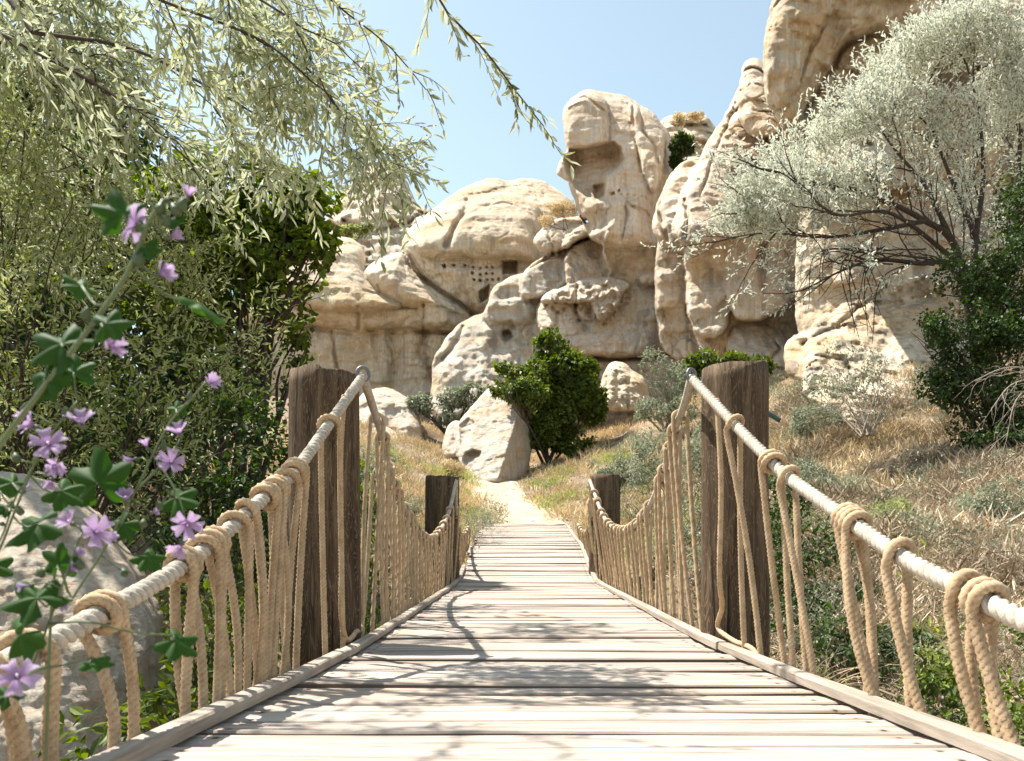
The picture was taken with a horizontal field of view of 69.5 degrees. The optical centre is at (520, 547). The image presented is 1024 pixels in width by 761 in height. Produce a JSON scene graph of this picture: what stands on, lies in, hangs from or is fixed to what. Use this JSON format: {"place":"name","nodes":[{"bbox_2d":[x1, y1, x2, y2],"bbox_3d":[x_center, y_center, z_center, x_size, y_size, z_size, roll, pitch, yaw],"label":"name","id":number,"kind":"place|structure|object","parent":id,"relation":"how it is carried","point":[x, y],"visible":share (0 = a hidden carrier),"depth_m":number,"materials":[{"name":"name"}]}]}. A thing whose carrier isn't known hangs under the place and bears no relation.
{"place":"outdoors","nodes":[
{"label":"outdoors","id":0,"kind":"place"},
{"bbox_2d":[325,163,429,266],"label":"rock cone","id":1,"kind":"object","parent":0,"point":[344,216],"visible":0.08,"depth_m":41.07,"materials":[{"name":"beige stone"}]},
{"bbox_2d":[339,221,373,241],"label":"cliff top shrub","id":2,"kind":"object","parent":1,"relation":"on","point":[349,230],"visible":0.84,"depth_m":37.78,"materials":[{"name":"green plant"}]},
{"bbox_2d":[0,0,771,389],"label":"sky","id":3,"kind":"structure","parent":0,"point":[666,56],"materials":[{"name":"blue"}]},
{"bbox_2d":[0,360,1023,741],"bbox_3d":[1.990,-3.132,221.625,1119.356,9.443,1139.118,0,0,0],"label":"ground","id":4,"kind":"structure","parent":0,"point":[580,478],"depth_m":8.47,"materials":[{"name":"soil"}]},
{"bbox_2d":[0,470,30,577],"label":"mallow plant","id":5,"kind":"object","parent":4,"relation":"on","point":[6,562],"visible":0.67,"depth_m":0.90,"materials":[{"name":"green plant"}]},
{"bbox_2d":[0,353,95,552],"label":"mallow plant","id":6,"kind":"object","parent":4,"relation":"on","point":[33,534],"visible":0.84,"depth_m":0.80,"materials":[{"name":"green plant"}]},
{"bbox_2d":[0,471,167,760],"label":"sandstone boulder","id":7,"kind":"object","parent":4,"relation":"on","point":[82,689],"visible":0.37,"depth_m":2.48,"materials":[{"name":"beige stone"}]},
{"bbox_2d":[0,509,197,711],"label":"mallow plant","id":8,"kind":"object","parent":4,"relation":"on","point":[26,608],"visible":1,"depth_m":0.73,"materials":[{"name":"green plant"}]},
{"bbox_2d":[0,183,226,450],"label":"mallow plant","id":9,"kind":"object","parent":4,"relation":"on","point":[55,355],"visible":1,"depth_m":0.60,"materials":[{"name":"green plant"}]},
{"bbox_2d":[0,41,263,488],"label":"background tree","id":10,"kind":"object","parent":4,"relation":"on","point":[170,372],"visible":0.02,"depth_m":10.14,"materials":[{"name":"green plant"}]},
{"bbox_2d":[44,372,221,760],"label":"mallow plant","id":11,"kind":"object","parent":4,"relation":"on","point":[105,474],"visible":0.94,"depth_m":0.85,"materials":[{"name":"green plant"}]},
{"bbox_2d":[0,113,288,597],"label":"dark undergrowth bush","id":12,"kind":"object","parent":4,"relation":"on","point":[218,483],"visible":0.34,"depth_m":6.32,"materials":[{"name":"green plant"}]},
{"bbox_2d":[33,564,292,760],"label":"leafy weeds","id":13,"kind":"object","parent":4,"relation":"on","point":[156,697],"visible":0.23,"depth_m":2.28,"materials":[{"name":"green plant"}]},
{"bbox_2d":[0,61,341,553],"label":"olive shrub thicket","id":14,"kind":"object","parent":4,"relation":"on","point":[8,385],"visible":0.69,"depth_m":4.54,"materials":[{"name":"green plant"}]},
{"bbox_2d":[44,140,345,514],"bbox_3d":[-3.816,-2.231,8.375,4.279,4.390,1.838,0,0,24],"label":"broadleaf tree","id":15,"kind":"object","parent":4,"relation":"on","point":[284,249],"visible":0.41,"depth_m":7.67,"materials":[{"name":"green plant"}]},
{"bbox_2d":[1,444,470,720],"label":"dry brush","id":16,"kind":"object","parent":4,"relation":"on","point":[150,487],"visible":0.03,"depth_m":7.76,"materials":[{"name":"plant"}]},
{"bbox_2d":[0,0,580,316],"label":"silver leaf tree","id":17,"kind":"object","parent":4,"relation":"on","point":[34,51],"visible":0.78,"depth_m":2.78,"materials":[{"name":"green plant"}]},
{"bbox_2d":[287,364,360,669],"bbox_3d":[-0.822,0.380,3.099,0.319,2.240,0.315,0,0,0],"label":"wooden post","id":18,"kind":"object","parent":4,"relation":"on","point":[316,391],"visible":0.59,"depth_m":2.97,"materials":[{"name":"brown wood"}]},
{"bbox_2d":[360,455,390,634],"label":"leafy weeds","id":19,"kind":"object","parent":4,"relation":"on","point":[377,611],"visible":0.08,"depth_m":5.46,"materials":[{"name":"green plant"}]},
{"bbox_2d":[372,427,399,441],"bbox_3d":[-3.847,-2.935,20.488,1.434,1.067,1.505,0,0,0],"label":"boulder","id":20,"kind":"object","parent":4,"relation":"on","point":[387,429],"visible":0.06,"depth_m":20.42,"materials":[{"name":"stone"}]},
{"bbox_2d":[359,387,421,440],"bbox_3d":[-4.217,-4.186,23.299,2.449,2.378,3.361,0,0,0],"label":"boulder","id":21,"kind":"object","parent":4,"relation":"on","point":[394,410],"visible":0.53,"depth_m":22.64,"materials":[{"name":"stone"}]},
{"bbox_2d":[360,440,424,558],"bbox_3d":[-1.915,-0.717,9.761,1.252,1.775,3.516,0,0,0],"label":"sage bush","id":22,"kind":"object","parent":4,"relation":"on","point":[413,507],"visible":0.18,"depth_m":10.70,"materials":[{"name":"green plant"}]},
{"bbox_2d":[234,178,578,406],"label":"domed cliff","id":23,"kind":"structure","parent":4,"relation":"on","point":[412,308],"depth_m":29.98,"materials":[{"name":"beige stone"}]},
{"bbox_2d":[146,439,700,635],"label":"sage undergrowth","id":24,"kind":"object","parent":4,"relation":"on","point":[554,479],"visible":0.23,"depth_m":16.17,"materials":[{"name":"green plant"}]},
{"bbox_2d":[425,475,459,594],"bbox_3d":[-0.822,0.225,7.747,0.386,1.951,0.390,0,0,0],"label":"wooden post","id":25,"kind":"object","parent":4,"relation":"on","point":[438,491],"visible":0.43,"depth_m":7.59,"materials":[{"name":"brown wood"}]},
{"bbox_2d":[404,380,486,434],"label":"hillside bush","id":26,"kind":"object","parent":4,"relation":"on","point":[419,403],"visible":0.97,"depth_m":22.76,"materials":[{"name":"green plant"}]},
{"bbox_2d":[435,458,465,475],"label":"roadside shrub","id":27,"kind":"object","parent":4,"relation":"on","point":[454,465],"visible":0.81,"depth_m":17.43,"materials":[{"name":"beige plant"}]},
{"bbox_2d":[442,385,536,482],"bbox_3d":[-0.857,-3.271,20.398,2.858,3.341,4.607,0,0,0],"label":"boulder","id":28,"kind":"object","parent":4,"relation":"on","point":[487,437],"visible":0.79,"depth_m":19.99,"materials":[{"name":"stone"}]},
{"bbox_2d":[430,256,565,424],"bbox_3d":[-0.396,-7.789,27.296,5.926,7.087,4.336,0,0,0],"label":"stepped rock base","id":29,"kind":"object","parent":4,"relation":"on","point":[474,347],"visible":0.45,"depth_m":27.18,"materials":[{"name":"beige stone"}]},
{"bbox_2d":[487,326,608,467],"bbox_3d":[0.602,-4.310,20.970,3.918,4.082,2.102,0,0,-25],"label":"hillside bush","id":30,"kind":"object","parent":4,"relation":"on","point":[565,391],"visible":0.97,"depth_m":20.77,"materials":[{"name":"green plant"}]},
{"bbox_2d":[82,522,1023,760],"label":"bridge deck","id":31,"kind":"structure","parent":4,"relation":"on","point":[526,642],"depth_m":1.84,"materials":[{"name":"brown wood"}]},
{"bbox_2d":[0,365,369,760],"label":"rope railing","id":32,"kind":"object","parent":31,"relation":"attached to","point":[270,494],"visible":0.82,"depth_m":1.73,"materials":[{"name":"fabric"}]},
{"bbox_2d":[337,394,374,642],"bbox_3d":[-0.683,-0.096,3.101,0.036,0.939,0.816,0,0,-4],"label":"slack rope","id":33,"kind":"object","parent":32,"relation":"hanging from","point":[352,636],"visible":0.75,"depth_m":2.89,"materials":[{"name":"beige fabric"}]},
{"bbox_2d":[355,365,457,636],"bbox_3d":[-0.672,-0.125,5.025,0.160,1.186,4.280,0,0,0],"label":"rope railing","id":34,"kind":"object","parent":31,"relation":"attached to","point":[405,562],"visible":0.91,"depth_m":4.07,"materials":[{"name":"fabric"}]},
{"bbox_2d":[451,479,469,582],"bbox_3d":[-0.685,-0.122,8.571,0.105,1.084,2.864,0,0,-1],"label":"rope railing","id":35,"kind":"object","parent":31,"relation":"attached to","point":[464,542],"visible":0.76,"depth_m":8.06,"materials":[{"name":"beige fabric"}]},
{"bbox_2d":[461,495,508,557],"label":"leafy weeds","id":36,"kind":"object","parent":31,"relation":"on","point":[487,522],"visible":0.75,"depth_m":10.18,"materials":[{"name":"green plant"}]},
{"bbox_2d":[576,479,600,579],"bbox_3d":[0.802,-0.138,8.805,0.156,1.111,2.794,0,0,2],"label":"rope railing","id":37,"kind":"object","parent":31,"relation":"attached to","point":[583,533],"visible":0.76,"depth_m":7.96,"materials":[{"name":"beige fabric"}]},
{"bbox_2d":[588,367,700,629],"bbox_3d":[0.765,-0.135,5.206,0.186,1.202,4.426,0,0,0],"label":"rope railing","id":38,"kind":"object","parent":31,"relation":"attached to","point":[639,551],"visible":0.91,"depth_m":4.18,"materials":[{"name":"fabric"}]},
{"bbox_2d":[686,368,1023,745],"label":"rope railing","id":39,"kind":"object","parent":31,"relation":"attached to","point":[985,600],"visible":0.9,"depth_m":1.72,"materials":[{"name":"fabric"}]},
{"bbox_2d":[715,398,756,652],"bbox_3d":[0.788,-0.050,2.772,0.115,1.024,0.558,0,0,0],"label":"slack rope","id":40,"kind":"object","parent":39,"relation":"hanging from","point":[731,639],"visible":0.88,"depth_m":2.76,"materials":[{"name":"beige fabric"}]},
{"bbox_2d":[146,498,1023,724],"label":"green undergrowth","id":41,"kind":"object","parent":4,"relation":"on","point":[936,629],"visible":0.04,"depth_m":4.55,"materials":[{"name":"green plant"}]},
{"bbox_2d":[172,349,1017,583],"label":"dry grass","id":42,"kind":"structure","parent":4,"relation":"on","point":[604,433],"depth_m":14.73,"materials":[{"name":"plant"}]},
{"bbox_2d":[589,473,620,580],"bbox_3d":[0.934,0.150,8.102,0.365,1.899,0.362,0,0,0],"label":"wooden post","id":43,"kind":"object","parent":4,"relation":"on","point":[607,486],"visible":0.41,"depth_m":7.95,"materials":[{"name":"brown wood"}]},
{"bbox_2d":[522,89,696,424],"bbox_3d":[3.799,-11.301,27.384,7.802,14.177,5.512,0,0,0],"label":"mushroom rock","id":44,"kind":"object","parent":4,"relation":"on","point":[599,306],"visible":0.59,"depth_m":25.90,"materials":[{"name":"beige stone"}]},
{"bbox_2d":[537,199,579,230],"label":"cliff top shrub","id":45,"kind":"object","parent":44,"relation":"on","point":[558,208],"visible":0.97,"depth_m":27.35,"materials":[{"name":"beige plant"}]},
{"bbox_2d":[667,130,695,170],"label":"cliff top shrub","id":46,"kind":"object","parent":44,"relation":"on","point":[680,147],"visible":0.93,"depth_m":25.80,"materials":[{"name":"green plant"}]},
{"bbox_2d":[591,451,647,489],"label":"bank shrub","id":47,"kind":"object","parent":4,"relation":"on","point":[609,469],"visible":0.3,"depth_m":13.78,"materials":[{"name":"green plant"}]},
{"bbox_2d":[600,361,649,412],"bbox_3d":[3.360,-5.282,23.965,1.724,2.070,2.564,0,0,0],"label":"boulder","id":48,"kind":"object","parent":4,"relation":"on","point":[624,384],"visible":0.78,"depth_m":23.16,"materials":[{"name":"beige stone"}]},
{"bbox_2d":[633,345,700,431],"bbox_3d":[3.380,-3.670,16.817,1.726,2.058,1.622,0,0,0],"label":"hillside bush","id":49,"kind":"object","parent":4,"relation":"on","point":[669,404],"visible":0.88,"depth_m":16.82,"materials":[{"name":"green plant"}]},
{"bbox_2d":[620,422,771,580],"bbox_3d":[2.048,-0.603,8.225,1.640,2.116,5.682,0,0,0],"label":"sage bush","id":50,"kind":"object","parent":4,"relation":"on","point":[643,474],"visible":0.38,"depth_m":9.64,"materials":[{"name":"green plant"}]},
{"bbox_2d":[652,58,799,382],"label":"leaning cliff","id":51,"kind":"structure","parent":4,"relation":"on","point":[693,295],"depth_m":21.24,"materials":[{"name":"beige stone"}]},
{"bbox_2d":[677,346,777,380],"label":"hillside bush","id":52,"kind":"object","parent":4,"relation":"on","point":[696,363],"visible":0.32,"depth_m":18.25,"materials":[{"name":"green plant"}]},
{"bbox_2d":[701,360,769,657],"bbox_3d":[0.932,0.355,3.202,0.301,2.291,0.304,0,0,0],"label":"wooden post","id":53,"kind":"object","parent":4,"relation":"on","point":[739,387],"visible":0.56,"depth_m":3.08,"materials":[{"name":"brown wood"}]},
{"bbox_2d":[769,411,780,422],"bbox_3d":[1.224,-0.648,3.600,0.101,0.076,0.024,0,0,0],"label":"pipe stub","id":54,"kind":"object","parent":53,"relation":"attached to","point":[774,417],"visible":0.62,"depth_m":3.59,"materials":[{"name":"teal metal"}]},
{"bbox_2d":[572,341,1023,722],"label":"sage undergrowth","id":55,"kind":"object","parent":4,"relation":"on","point":[772,383],"visible":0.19,"depth_m":6.16,"materials":[{"name":"green plant"}]},
{"bbox_2d":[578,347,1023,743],"bbox_3d":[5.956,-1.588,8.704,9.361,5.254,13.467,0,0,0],"label":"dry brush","id":56,"kind":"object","parent":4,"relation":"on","point":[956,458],"visible":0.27,"depth_m":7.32,"materials":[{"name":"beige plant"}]},
{"bbox_2d":[775,455,838,484],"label":"bank shrub","id":57,"kind":"object","parent":4,"relation":"on","point":[806,463],"visible":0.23,"depth_m":9.04,"materials":[{"name":"green plant"}]},
{"bbox_2d":[781,402,862,442],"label":"bank shrub","id":58,"kind":"object","parent":4,"relation":"on","point":[799,423],"visible":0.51,"depth_m":12.36,"materials":[{"name":"green plant"}]},
{"bbox_2d":[745,637,915,697],"bbox_3d":[0.953,0.386,2.302,0.541,0.191,0.324,0,0,0],"label":"grass tuft","id":59,"kind":"object","parent":4,"relation":"on","point":[843,671],"visible":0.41,"depth_m":2.28,"materials":[{"name":"plant"}]},
{"bbox_2d":[640,0,1023,412],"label":"silver tree","id":60,"kind":"object","parent":4,"relation":"on","point":[863,119],"visible":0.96,"depth_m":10.28,"materials":[{"name":"green plant"}]},
{"bbox_2d":[688,395,1012,727],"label":"pebbles","id":61,"kind":"object","parent":4,"relation":"on","point":[693,581],"visible":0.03,"depth_m":5.41,"materials":[{"name":"stone"}]},
{"bbox_2d":[769,474,943,679],"bbox_3d":[1.907,0.073,5.113,0.965,1.477,2.684,0,0,0],"label":"dark bank bush","id":62,"kind":"object","parent":4,"relation":"on","point":[847,646],"visible":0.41,"depth_m":4.70,"materials":[{"name":"green plant"}]},
{"bbox_2d":[782,339,933,436],"bbox_3d":[5.197,-2.432,11.511,1.559,1.539,2.258,0,0,-16],"label":"shrub","id":63,"kind":"object","parent":4,"relation":"on","point":[866,425],"visible":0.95,"depth_m":11.30,"materials":[{"name":"grey plant"}]},
{"bbox_2d":[763,0,1023,433],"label":"overhanging cliff","id":64,"kind":"structure","parent":4,"relation":"on","point":[806,42],"depth_m":17.68,"materials":[{"name":"beige stone"}]},
{"bbox_2d":[860,494,938,528],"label":"bank shrub","id":65,"kind":"object","parent":4,"relation":"on","point":[902,502],"visible":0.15,"depth_m":6.52,"materials":[{"name":"green plant"}]},
{"bbox_2d":[871,444,942,483],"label":"bank shrub","id":66,"kind":"object","parent":4,"relation":"on","point":[913,457],"visible":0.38,"depth_m":8.93,"materials":[{"name":"plant"}]},
{"bbox_2d":[901,640,983,702],"bbox_3d":[2.134,0.676,3.692,0.423,0.390,0.398,0,0,21],"label":"bank shrub","id":67,"kind":"object","parent":4,"relation":"on","point":[929,655],"visible":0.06,"depth_m":3.68,"materials":[{"name":"green plant"}]},
{"bbox_2d":[892,602,1023,746],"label":"leafy weeds","id":68,"kind":"object","parent":4,"relation":"on","point":[944,685],"visible":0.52,"depth_m":2.81,"materials":[{"name":"green plant"}]},
{"bbox_2d":[911,163,1023,453],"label":"evergreen bush","id":69,"kind":"object","parent":4,"relation":"on","point":[989,285],"visible":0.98,"depth_m":9.11,"materials":[{"name":"green plant"}]},
{"bbox_2d":[950,474,1023,526],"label":"bank shrub","id":70,"kind":"object","parent":4,"relation":"on","point":[987,503],"visible":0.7,"depth_m":6.29,"materials":[{"name":"green plant"}]},
{"bbox_2d":[952,350,1023,463],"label":"dead branch","id":71,"kind":"object","parent":4,"relation":"on","point":[1022,392],"visible":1,"depth_m":7.11,"materials":[{"name":"wood"}]},
{"bbox_2d":[468,477,564,524],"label":"path","id":72,"kind":"structure","parent":0,"point":[522,512],"depth_m":14.62,"materials":[{"name":"beige soil"}]},
{"bbox_2d":[452,468,587,523],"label":"pebbles","id":73,"kind":"object","parent":72,"relation":"on","point":[525,493],"visible":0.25,"depth_m":16.22,"materials":[{"name":"stone"}]},
{"bbox_2d":[660,113,715,161],"bbox_3d":[9.290,-21.960,41.127,5.155,8.155,7.237,0,0,0],"label":"plateau rock","id":74,"kind":"object","parent":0,"point":[702,131],"visible":0.1,"depth_m":39.93,"materials":[{"name":"beige stone"}]},
{"bbox_2d":[673,110,705,127],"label":"cliff top shrub","id":75,"kind":"object","parent":74,"relation":"on","point":[678,119],"visible":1,"depth_m":38.67,"materials":[{"name":"beige plant"}]}
]}

